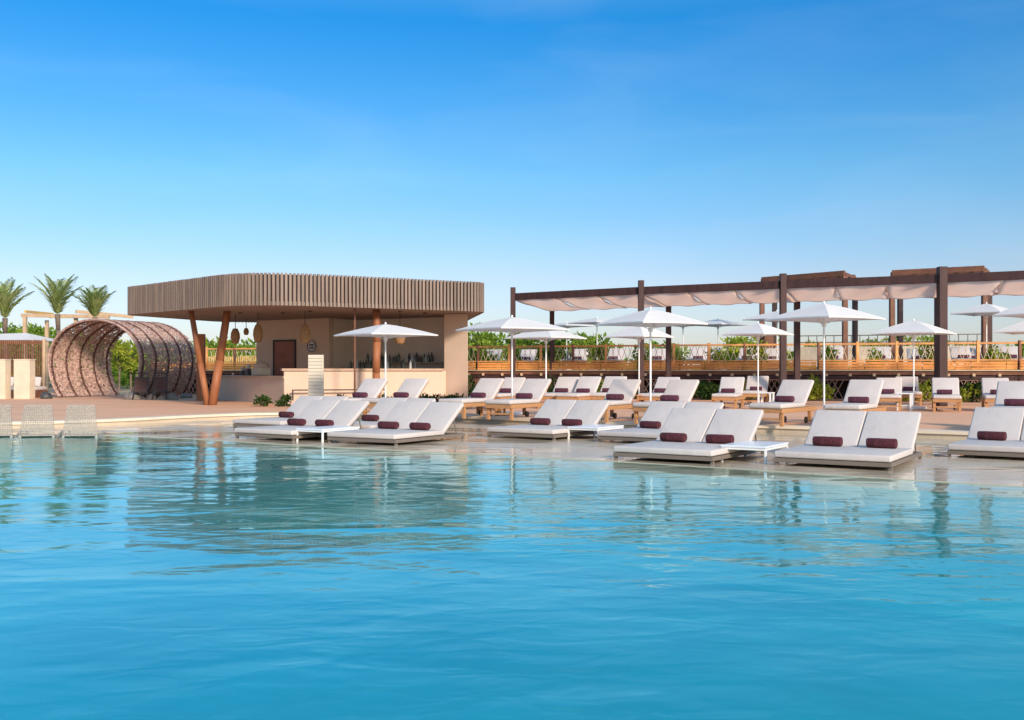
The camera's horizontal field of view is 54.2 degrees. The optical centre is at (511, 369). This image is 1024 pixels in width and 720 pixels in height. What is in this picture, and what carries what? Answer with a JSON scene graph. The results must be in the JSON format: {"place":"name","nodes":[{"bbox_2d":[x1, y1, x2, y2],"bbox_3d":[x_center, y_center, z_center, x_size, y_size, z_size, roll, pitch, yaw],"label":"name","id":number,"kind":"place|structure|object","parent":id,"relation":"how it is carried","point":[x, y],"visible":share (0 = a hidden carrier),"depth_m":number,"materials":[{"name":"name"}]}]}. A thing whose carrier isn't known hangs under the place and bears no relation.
{"place":"outdoors","nodes":[
{"label":"outdoors","id":0,"kind":"place"},
{"bbox_2d":[48,381,131,392],"bbox_3d":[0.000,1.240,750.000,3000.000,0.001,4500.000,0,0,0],"label":"ground","id":1,"kind":"structure","parent":0,"point":[122,389],"depth_m":63.59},
{"bbox_2d":[14,325,67,360],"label":"tree","id":2,"kind":"object","parent":1,"relation":"on","point":[30,330],"visible":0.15,"depth_m":75.74,"materials":[{"name":"green plant"}]},
{"bbox_2d":[21,310,133,390],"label":"garden pergola","id":3,"kind":"object","parent":1,"relation":"on","point":[103,315],"visible":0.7,"depth_m":55.99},
{"bbox_2d":[72,285,115,392],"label":"palm tree","id":4,"kind":"object","parent":1,"relation":"on","point":[94,305],"visible":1,"depth_m":51.76,"materials":[{"name":"green plant"}]},
{"bbox_2d":[99,339,134,390],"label":"tree","id":5,"kind":"object","parent":1,"relation":"on","point":[120,348],"visible":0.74,"depth_m":59.74,"materials":[{"name":"green plant"}]},
{"bbox_2d":[111,340,148,388],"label":"tree","id":6,"kind":"object","parent":1,"relation":"on","point":[135,359],"visible":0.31,"depth_m":63.78,"materials":[{"name":"green plant"}]},
{"bbox_2d":[208,337,255,367],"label":"tree","id":7,"kind":"object","parent":1,"relation":"on","point":[231,345],"visible":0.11,"depth_m":60.22,"materials":[{"name":"green plant"}]},
{"bbox_2d":[468,322,500,369],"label":"tree","id":8,"kind":"object","parent":1,"relation":"on","point":[485,338],"visible":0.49,"depth_m":51.23,"materials":[{"name":"green plant"}]},
{"bbox_2d":[12,356,1014,386],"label":"thicket","id":9,"kind":"object","parent":1,"relation":"on","point":[123,376],"visible":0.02,"depth_m":75.00,"materials":[{"name":"green plant"}]},
{"bbox_2d":[493,332,543,369],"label":"tree","id":10,"kind":"object","parent":1,"relation":"on","point":[524,342],"visible":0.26,"depth_m":51.43,"materials":[{"name":"green plant"}]},
{"bbox_2d":[541,330,594,364],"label":"tree","id":11,"kind":"object","parent":1,"relation":"on","point":[580,342],"visible":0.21,"depth_m":51.47,"materials":[{"name":"green plant"}]},
{"bbox_2d":[570,331,622,362],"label":"tree","id":12,"kind":"object","parent":1,"relation":"on","point":[590,338],"visible":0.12,"depth_m":52.16,"materials":[{"name":"green plant"}]},
{"bbox_2d":[637,339,689,369],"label":"tree","id":13,"kind":"object","parent":1,"relation":"on","point":[658,347],"visible":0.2,"depth_m":54.67,"materials":[{"name":"green plant"}]},
{"bbox_2d":[64,394,195,398],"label":"path","id":14,"kind":"structure","parent":0,"point":[116,397],"depth_m":41.60,"materials":[{"name":"stone"}]},
{"bbox_2d":[47,318,195,397],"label":"woven tunnel","id":15,"kind":"structure","parent":14,"relation":"on","point":[107,326],"depth_m":42.34,"materials":[{"name":"brown wicker"}]},
{"bbox_2d":[0,415,1020,438],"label":"pool wall","id":16,"kind":"structure","parent":0,"point":[919,435],"depth_m":23.58,"materials":[{"name":"stone"}]},
{"bbox_2d":[1,412,1021,434],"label":"coping","id":17,"kind":"object","parent":16,"relation":"on","point":[939,431],"visible":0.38,"depth_m":23.39,"materials":[{"name":"stone"}]},
{"bbox_2d":[0,538,1023,719],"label":"pool floor","id":18,"kind":"structure","parent":0,"point":[522,642],"depth_m":8.23,"materials":[{"name":"tile"}]},
{"bbox_2d":[0,435,1023,602],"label":"pool water","id":19,"kind":"structure","parent":0,"point":[100,497],"depth_m":9.25,"materials":[{"name":"liquid"}]},
{"bbox_2d":[0,418,1023,626],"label":"pool ledge","id":20,"kind":"object","parent":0,"point":[935,463],"visible":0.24,"depth_m":12.12,"materials":[{"name":"stone"}]},
{"bbox_2d":[0,405,21,436],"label":"wicker chair","id":21,"kind":"object","parent":20,"relation":"on","point":[4,421],"visible":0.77,"depth_m":19.48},
{"bbox_2d":[18,405,63,436],"bbox_3d":[-9.275,1.100,19.679,0.720,0.841,0.684,0,0,-12],"label":"wicker chair","id":22,"kind":"object","parent":20,"relation":"on","point":[24,434],"visible":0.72,"depth_m":19.44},
{"bbox_2d":[61,405,105,436],"bbox_3d":[-8.441,1.100,19.679,0.720,0.841,0.684,0,0,-12],"label":"wicker chair","id":23,"kind":"object","parent":20,"relation":"on","point":[69,432],"visible":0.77,"depth_m":19.44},
{"bbox_2d":[233,396,347,427],"bbox_3d":[-4.985,1.005,22.675,1.520,0.790,2.160,0,0,33],"label":"double lounger","id":24,"kind":"object","parent":20,"relation":"on","point":[299,405],"visible":0.32,"depth_m":23.05,"materials":[{"name":"fabric"}]},
{"bbox_2d":[235,400,369,440],"bbox_3d":[-4.025,1.005,19.375,1.520,0.790,2.160,0,0,33],"label":"double lounger","id":25,"kind":"object","parent":20,"relation":"on","point":[343,412],"visible":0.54,"depth_m":19.64,"materials":[{"name":"fabric"}]},
{"bbox_2d":[296,426,359,441],"bbox_3d":[-3.388,1.238,18.419,0.660,0.365,1.000,0,0,33],"label":"side table","id":26,"kind":"object","parent":20,"relation":"on","point":[322,429],"visible":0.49,"depth_m":18.12,"materials":[{"name":"white metal"}]},
{"bbox_2d":[352,397,435,428],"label":"double lounger","id":27,"kind":"object","parent":20,"relation":"on","point":[382,408],"visible":0.23,"depth_m":21.78,"materials":[{"name":"fabric"}]},
{"bbox_2d":[327,401,464,445],"bbox_3d":[-2.083,1.005,18.267,1.520,0.790,2.160,0,0,31],"label":"double lounger","id":28,"kind":"object","parent":20,"relation":"on","point":[439,417],"visible":0.87,"depth_m":18.42,"materials":[{"name":"fabric"}]},
{"bbox_2d":[487,399,609,440],"bbox_3d":[0.751,1.005,19.582,1.520,0.790,2.160,0,0,35],"label":"double lounger","id":29,"kind":"object","parent":20,"relation":"on","point":[556,412],"visible":0.84,"depth_m":19.79,"materials":[{"name":"fabric"}]},
{"bbox_2d":[567,424,623,439],"bbox_3d":[1.587,1.238,18.910,0.660,0.365,1.000,0,0,35],"label":"side table","id":30,"kind":"object","parent":20,"relation":"on","point":[595,427],"visible":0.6,"depth_m":18.67,"materials":[{"name":"white metal"}]},
{"bbox_2d":[597,401,723,441],"bbox_3d":[2.758,1.005,18.361,1.520,0.790,2.160,0,0,36],"label":"double lounger","id":31,"kind":"object","parent":20,"relation":"on","point":[659,411],"visible":0.44,"depth_m":18.74,"materials":[{"name":"fabric"}]},
{"bbox_2d":[613,408,763,464],"bbox_3d":[2.675,1.005,14.915,1.520,0.790,2.160,0,0,33],"label":"double lounger","id":32,"kind":"object","parent":20,"relation":"on","point":[696,425],"visible":0.84,"depth_m":15.17,"materials":[{"name":"fabric"}]},
{"bbox_2d":[660,432,686,441],"bbox_3d":[2.461,1.025,15.247,0.400,0.140,0.150,0,0,37],"label":"rolled towel","id":33,"kind":"object","parent":32,"relation":"on","point":[672,437],"visible":1,"depth_m":15.18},
{"bbox_2d":[705,434,733,443],"bbox_3d":[3.087,1.025,14.852,0.400,0.140,0.150,0,0,30],"label":"rolled towel","id":34,"kind":"object","parent":32,"relation":"on","point":[718,439],"visible":0.98,"depth_m":14.79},
{"bbox_2d":[720,441,788,463],"bbox_3d":[3.492,1.238,14.369,0.660,0.365,1.000,0,0,33],"label":"side table","id":35,"kind":"object","parent":20,"relation":"on","point":[764,446],"visible":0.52,"depth_m":14.08,"materials":[{"name":"white metal"}]},
{"bbox_2d":[774,410,921,470],"bbox_3d":[4.756,1.005,14.046,1.520,0.790,2.160,0,0,32],"label":"double lounger","id":36,"kind":"object","parent":20,"relation":"on","point":[854,430],"visible":0.93,"depth_m":14.32,"materials":[{"name":"fabric"}]},
{"bbox_2d":[812,436,842,445],"bbox_3d":[4.538,1.025,14.376,0.400,0.140,0.150,0,0,31],"label":"rolled towel","id":37,"kind":"object","parent":36,"relation":"on","point":[825,441],"visible":1,"depth_m":14.32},
{"bbox_2d":[866,438,897,448],"bbox_3d":[5.180,1.025,14.008,0.400,0.140,0.150,0,0,33],"label":"rolled towel","id":38,"kind":"object","parent":36,"relation":"on","point":[880,443],"visible":1,"depth_m":13.95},
{"bbox_2d":[947,407,1023,457],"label":"double lounger","id":39,"kind":"object","parent":20,"relation":"on","point":[1009,422],"visible":0.94,"depth_m":15.71,"materials":[{"name":"fabric"}]},
{"bbox_2d":[977,431,1006,440],"bbox_3d":[7.483,1.025,15.591,0.400,0.140,0.150,0,0,39],"label":"rolled towel","id":40,"kind":"object","parent":39,"relation":"on","point":[989,435],"visible":1,"depth_m":15.54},
{"bbox_2d":[0,393,1023,429],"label":"deck","id":41,"kind":"structure","parent":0,"point":[947,418],"depth_m":29.11,"materials":[{"name":"ceramic"}]},
{"bbox_2d":[0,359,11,398],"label":"stone pillar","id":42,"kind":"structure","parent":41,"relation":"on","point":[5,378],"depth_m":39.32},
{"bbox_2d":[0,277,34,333],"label":"palm tree","id":43,"kind":"object","parent":41,"relation":"on","point":[7,299],"visible":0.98,"depth_m":49.87,"materials":[{"name":"green plant"}]},
{"bbox_2d":[0,339,45,385],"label":"slatted screen","id":44,"kind":"object","parent":41,"relation":"on","point":[6,349],"visible":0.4,"depth_m":44.00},
{"bbox_2d":[13,359,35,398],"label":"stone pillar","id":45,"kind":"structure","parent":41,"relation":"on","point":[24,378],"depth_m":39.31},
{"bbox_2d":[11,377,47,397],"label":"daybed","id":46,"kind":"object","parent":41,"relation":"on","point":[39,389],"visible":0.28,"depth_m":41.82,"materials":[{"name":"fabric"}]},
{"bbox_2d":[0,333,64,392],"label":"parasol","id":47,"kind":"object","parent":41,"relation":"on","point":[18,336],"visible":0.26,"depth_m":45.41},
{"bbox_2d":[28,274,82,392],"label":"palm tree","id":48,"kind":"object","parent":41,"relation":"on","point":[58,299],"visible":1,"depth_m":49.81,"materials":[{"name":"green plant"}]},
{"bbox_2d":[132,373,150,399],"bbox_3d":[-14.375,0.630,38.848,0.590,1.055,0.788,0,0,-8],"label":"tall back chair","id":49,"kind":"object","parent":41,"relation":"on","point":[140,383],"visible":1,"depth_m":38.65,"materials":[{"name":"metal"}]},
{"bbox_2d":[151,373,169,399],"bbox_3d":[-13.622,0.630,38.848,0.590,1.055,0.788,0,0,-8],"label":"tall back chair","id":50,"kind":"object","parent":41,"relation":"on","point":[159,386],"visible":0.98,"depth_m":38.65,"materials":[{"name":"metal"}]},
{"bbox_2d":[196,334,205,400],"bbox_3d":[-11.662,-0.100,37.500,0.300,2.500,0.160,0,0,0],"label":"timber post","id":51,"kind":"object","parent":41,"relation":"on","point":[202,341],"visible":0.58,"depth_m":37.42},
{"bbox_2d":[128,273,483,404],"bbox_3d":[-7.266,-0.874,35.453,12.656,4.099,10.922,0,0,0],"label":"pool bar","id":52,"kind":"object","parent":41,"relation":"on","point":[281,309],"visible":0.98,"depth_m":33.57,"materials":[{"name":"paint"}]},
{"bbox_2d":[251,360,270,374],"bbox_3d":[-9.136,-0.076,36.400,0.580,0.548,0.640,0,0,-35],"label":"clay oven","id":53,"kind":"object","parent":52,"relation":"on","point":[260,367],"visible":1,"depth_m":36.19,"materials":[{"name":"beige stone"}]},
{"bbox_2d":[274,341,293,375],"bbox_3d":[-8.794,0.025,38.674,1.058,2.250,0.026,0,0,32],"label":"door","id":54,"kind":"structure","parent":52,"relation":"in","point":[283,351],"depth_m":38.71,"materials":[{"name":"brown wood"}]},
{"bbox_2d":[308,355,323,395],"bbox_3d":[-5.843,0.350,29.789,0.470,1.600,0.102,0,0,12],"label":"slatted louvered screen","id":55,"kind":"object","parent":41,"relation":"on","point":[315,375],"visible":0.77,"depth_m":29.75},
{"bbox_2d":[348,378,387,413],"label":"teak lounger","id":56,"kind":"object","parent":41,"relation":"on","point":[372,387],"visible":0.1,"depth_m":25.26,"materials":[{"name":"fabric"}]},
{"bbox_2d":[334,322,437,396],"bbox_3d":[-3.416,-0.075,27.000,2.045,2.443,2.045,0,0,-38],"label":"parasol","id":57,"kind":"object","parent":41,"relation":"on","point":[384,330],"visible":0.9,"depth_m":26.72,"materials":[{"name":"white fabric"}]},
{"bbox_2d":[361,378,428,414],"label":"teak lounger","id":58,"kind":"object","parent":41,"relation":"on","point":[414,387],"visible":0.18,"depth_m":25.20,"materials":[{"name":"fabric"}]},
{"bbox_2d":[439,378,504,418],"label":"teak lounger","id":59,"kind":"object","parent":41,"relation":"on","point":[490,387],"visible":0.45,"depth_m":24.78,"materials":[{"name":"fabric"}]},
{"bbox_2d":[495,377,525,408],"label":"teak lounger","id":60,"kind":"object","parent":41,"relation":"on","point":[518,382],"visible":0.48,"depth_m":30.62,"materials":[{"name":"fabric"}]},
{"bbox_2d":[455,315,569,414],"bbox_3d":[0.000,-0.133,25.600,2.102,2.558,2.102,0,0,-35],"label":"parasol","id":61,"kind":"object","parent":41,"relation":"on","point":[512,324],"visible":0.95,"depth_m":25.36,"materials":[{"name":"fabric"}]},
{"bbox_2d":[485,379,551,419],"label":"teak lounger","id":62,"kind":"object","parent":41,"relation":"on","point":[537,388],"visible":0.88,"depth_m":23.67,"materials":[{"name":"fabric"}]},
{"bbox_2d":[505,331,586,400],"bbox_3d":[1.054,-0.113,31.000,1.810,2.517,1.810,0,0,40],"label":"parasol","id":63,"kind":"object","parent":41,"relation":"on","point":[546,335],"visible":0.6,"depth_m":30.69,"materials":[{"name":"white fabric"}]},
{"bbox_2d":[476,373,637,398],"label":"trellis","id":64,"kind":"object","parent":41,"relation":"on","point":[483,375],"visible":0.24,"depth_m":40.96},
{"bbox_2d":[537,377,579,408],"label":"teak lounger","id":65,"kind":"object","parent":41,"relation":"on","point":[570,383],"visible":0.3,"depth_m":30.91,"materials":[{"name":"fabric"}]},
{"bbox_2d":[556,376,601,399],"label":"teak lounger","id":66,"kind":"object","parent":41,"relation":"on","point":[591,383],"visible":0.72,"depth_m":30.22,"materials":[{"name":"fabric"}]},
{"bbox_2d":[169,374,1022,399],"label":"retaining wall","id":67,"kind":"structure","parent":41,"relation":"on","point":[843,387],"depth_m":39.10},
{"bbox_2d":[588,376,626,399],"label":"teak lounger","id":68,"kind":"object","parent":41,"relation":"on","point":[607,383],"visible":0.35,"depth_m":30.95,"materials":[{"name":"fabric"}]},
{"bbox_2d":[602,379,640,421],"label":"teak lounger","id":69,"kind":"object","parent":41,"relation":"on","point":[627,388],"visible":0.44,"depth_m":23.33,"materials":[{"name":"fabric"}]},
{"bbox_2d":[604,326,673,393],"bbox_3d":[4.064,-0.190,32.000,1.590,2.672,1.590,0,0,-45],"label":"parasol","id":70,"kind":"object","parent":41,"relation":"on","point":[638,334],"visible":0.73,"depth_m":31.76,"materials":[{"name":"white fabric"}]},
{"bbox_2d":[595,307,707,420],"bbox_3d":[3.116,-0.141,22.500,1.801,2.574,1.801,0,0,-30],"label":"parasol","id":71,"kind":"object","parent":41,"relation":"on","point":[650,317],"visible":0.88,"depth_m":22.23,"materials":[{"name":"fabric"}]},
{"bbox_2d":[638,377,679,401],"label":"teak lounger","id":72,"kind":"object","parent":41,"relation":"on","point":[662,382],"visible":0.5,"depth_m":30.62,"materials":[{"name":"fabric"}]},
{"bbox_2d":[633,379,698,423],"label":"teak lounger","id":73,"kind":"object","parent":41,"relation":"on","point":[684,390],"visible":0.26,"depth_m":22.29,"materials":[{"name":"fabric"}]},
{"bbox_2d":[712,377,745,408],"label":"teak lounger","id":74,"kind":"object","parent":41,"relation":"on","point":[736,384],"visible":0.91,"depth_m":30.27,"materials":[{"name":"fabric"}]},
{"bbox_2d":[644,373,817,399],"bbox_3d":[8.281,0.640,38.811,6.862,1.020,0.364,0,0,18],"label":"trellis","id":75,"kind":"object","parent":41,"relation":"on","point":[708,377],"visible":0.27,"depth_m":38.85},
{"bbox_2d":[742,376,768,402],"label":"teak lounger","id":76,"kind":"object","parent":41,"relation":"on","point":[752,381],"visible":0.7,"depth_m":33.78,"materials":[{"name":"fabric"}]},
{"bbox_2d":[722,322,793,406],"bbox_3d":[7.626,-0.182,31.000,1.546,2.657,1.546,0,0,-40],"label":"parasol","id":77,"kind":"object","parent":41,"relation":"on","point":[757,329],"visible":0.94,"depth_m":30.86,"materials":[{"name":"fabric"}]},
{"bbox_2d":[510,266,1023,405],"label":"pergola","id":78,"kind":"object","parent":41,"relation":"on","point":[941,286],"visible":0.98,"depth_m":33.51,"materials":[{"name":"fabric"}]},
{"bbox_2d":[749,380,816,426],"bbox_3d":[5.780,0.682,21.278,0.720,0.936,2.030,0,0,37],"label":"teak lounger","id":79,"kind":"object","parent":41,"relation":"on","point":[799,390],"visible":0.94,"depth_m":21.43,"materials":[{"name":"fabric"}]},
{"bbox_2d":[806,373,835,400],"bbox_3d":[11.418,0.664,37.002,1.137,1.124,0.826,0,0,14],"label":"shrub","id":80,"kind":"object","parent":41,"relation":"on","point":[819,390],"visible":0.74,"depth_m":36.92,"materials":[{"name":"green plant"}]},
{"bbox_2d":[764,301,885,420],"bbox_3d":[7.020,-0.203,22.500,1.851,2.698,1.851,0,0,-32],"label":"parasol","id":81,"kind":"object","parent":41,"relation":"on","point":[823,313],"visible":0.82,"depth_m":22.32,"materials":[{"name":"fabric"}]},
{"bbox_2d":[824,380,885,411],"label":"teak lounger","id":82,"kind":"object","parent":41,"relation":"on","point":[871,390],"visible":0.67,"depth_m":20.98,"materials":[{"name":"fabric"}]},
{"bbox_2d":[876,378,901,410],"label":"teak lounger","id":83,"kind":"object","parent":41,"relation":"on","point":[895,384],"visible":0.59,"depth_m":29.11,"materials":[{"name":"fabric"}]},
{"bbox_2d":[895,377,921,405],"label":"teak lounger","id":84,"kind":"object","parent":41,"relation":"on","point":[907,381],"visible":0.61,"depth_m":33.25,"materials":[{"name":"fabric"}]},
{"bbox_2d":[870,319,956,408],"bbox_3d":[11.850,-0.184,29.500,1.844,2.660,1.844,0,0,42],"label":"parasol","id":85,"kind":"object","parent":41,"relation":"on","point":[913,328],"visible":0.98,"depth_m":29.26,"materials":[{"name":"fabric"}]},
{"bbox_2d":[818,373,1018,400],"bbox_3d":[14.781,0.640,36.679,6.862,1.020,0.364,0,0,18],"label":"trellis","id":86,"kind":"object","parent":41,"relation":"on","point":[923,377],"visible":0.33,"depth_m":36.66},
{"bbox_2d":[909,377,931,401],"bbox_3d":[14.760,0.749,35.961,1.241,0.968,0.849,0,0,0],"label":"shrub","id":87,"kind":"object","parent":41,"relation":"on","point":[923,388],"visible":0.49,"depth_m":35.92,"materials":[{"name":"green plant"}]},
{"bbox_2d":[932,378,961,411],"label":"teak lounger","id":88,"kind":"object","parent":41,"relation":"on","point":[952,384],"visible":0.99,"depth_m":28.44,"materials":[{"name":"fabric"}]},
{"bbox_2d":[981,378,1008,406],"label":"teak lounger","id":89,"kind":"object","parent":41,"relation":"on","point":[988,384],"visible":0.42,"depth_m":28.73,"materials":[{"name":"fabric"}]},
{"bbox_2d":[992,381,1023,407],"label":"teak lounger","id":90,"kind":"object","parent":41,"relation":"on","point":[1010,390],"visible":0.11,"depth_m":19.57,"materials":[{"name":"fabric"}]},
{"bbox_2d":[992,304,1023,317],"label":"parasol","id":91,"kind":"object","parent":41,"relation":"on","point":[1017,311],"visible":0.88,"depth_m":22.50,"materials":[{"name":"white fabric"}]},
{"bbox_2d":[993,321,1023,334],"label":"parasol","id":92,"kind":"object","parent":41,"relation":"on","point":[1017,328],"visible":1,"depth_m":29.32,"materials":[{"name":"white fabric"}]},
{"bbox_2d":[0,0,1023,367],"label":"sky","id":93,"kind":"structure","parent":0,"point":[527,146],"materials":[{"name":"blue"}]},
{"bbox_2d":[150,371,1023,374],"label":"terrace floor","id":94,"kind":"structure","parent":0,"point":[771,372],"depth_m":38.46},
{"bbox_2d":[151,347,255,370],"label":"railing","id":95,"kind":"object","parent":94,"relation":"on","point":[234,363],"visible":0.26,"depth_m":45.67,"materials":[{"name":"wood"}]},
{"bbox_2d":[476,344,637,370],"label":"railing","id":96,"kind":"object","parent":94,"relation":"on","point":[625,365],"visible":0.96,"depth_m":40.71,"materials":[{"name":"wood"}]},
{"bbox_2d":[586,340,608,369],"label":"shrub","id":97,"kind":"object","parent":94,"relation":"on","point":[598,352],"visible":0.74,"depth_m":40.72,"materials":[{"name":"green plant"}]},
{"bbox_2d":[686,318,747,369],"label":"parasol","id":98,"kind":"object","parent":94,"relation":"on","point":[717,322],"visible":0.81,"depth_m":45.78,"materials":[{"name":"white fabric"}]},
{"bbox_2d":[637,342,816,370],"bbox_3d":[8.262,-0.514,38.770,6.851,1.092,0.218,0,0,18],"label":"railing","id":99,"kind":"object","parent":94,"relation":"on","point":[764,366],"visible":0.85,"depth_m":38.78,"materials":[{"name":"wood"}]},
{"bbox_2d":[716,335,778,364],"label":"tree","id":100,"kind":"object","parent":94,"relation":"on","point":[738,340],"visible":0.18,"depth_m":49.93,"materials":[{"name":"green plant"}]},
{"bbox_2d":[746,340,769,364],"bbox_3d":[9.492,-0.595,38.737,1.041,1.273,0.834,0,0,0],"label":"shrub","id":101,"kind":"object","parent":94,"relation":"on","point":[761,350],"visible":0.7,"depth_m":38.66,"materials":[{"name":"green plant"}]},
{"bbox_2d":[743,310,778,364],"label":"parasol","id":102,"kind":"object","parent":94,"relation":"on","point":[761,317],"visible":0.59,"depth_m":40.94,"materials":[{"name":"white fabric"}]},
{"bbox_2d":[759,270,857,364],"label":"cabana","id":103,"kind":"object","parent":94,"relation":"on","point":[818,275],"visible":0.43,"depth_m":41.74,"materials":[{"name":"wood"}]},
{"bbox_2d":[800,334,980,369],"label":"railing","id":104,"kind":"object","parent":94,"relation":"on","point":[813,352],"visible":0.17,"depth_m":44.69,"materials":[{"name":"wood"}]},
{"bbox_2d":[817,341,1018,370],"bbox_3d":[14.762,-0.514,36.638,6.851,1.092,0.218,0,0,18],"label":"railing","id":105,"kind":"object","parent":94,"relation":"on","point":[977,365],"visible":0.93,"depth_m":36.66,"materials":[{"name":"wood"}]},
{"bbox_2d":[915,337,933,369],"bbox_3d":[15.345,-0.583,36.905,0.866,1.310,0.730,0,0,0],"label":"shrub","id":106,"kind":"object","parent":94,"relation":"on","point":[920,352],"visible":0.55,"depth_m":36.89,"materials":[{"name":"green plant"}]},
{"bbox_2d":[889,265,991,369],"bbox_3d":[17.125,-1.995,39.970,3.710,4.010,2.261,0,0,32],"label":"cabana","id":107,"kind":"object","parent":94,"relation":"on","point":[955,270],"visible":0.5,"depth_m":39.84,"materials":[{"name":"wood"}]},
{"bbox_2d":[949,346,975,369],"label":"teak lounger","id":108,"kind":"object","parent":94,"relation":"on","point":[961,350],"visible":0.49,"depth_m":38.31,"materials":[{"name":"fabric"}]},
{"bbox_2d":[950,302,1006,355],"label":"parasol","id":109,"kind":"object","parent":94,"relation":"on","point":[986,310],"visible":0.77,"depth_m":36.62,"materials":[{"name":"white fabric"}]},
{"bbox_2d":[982,344,1012,361],"bbox_3d":[17.547,-0.449,36.138,1.187,1.111,0.797,0,0,0],"label":"shrub","id":110,"kind":"object","parent":94,"relation":"on","point":[993,355],"visible":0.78,"depth_m":36.05,"materials":[{"name":"green plant"}]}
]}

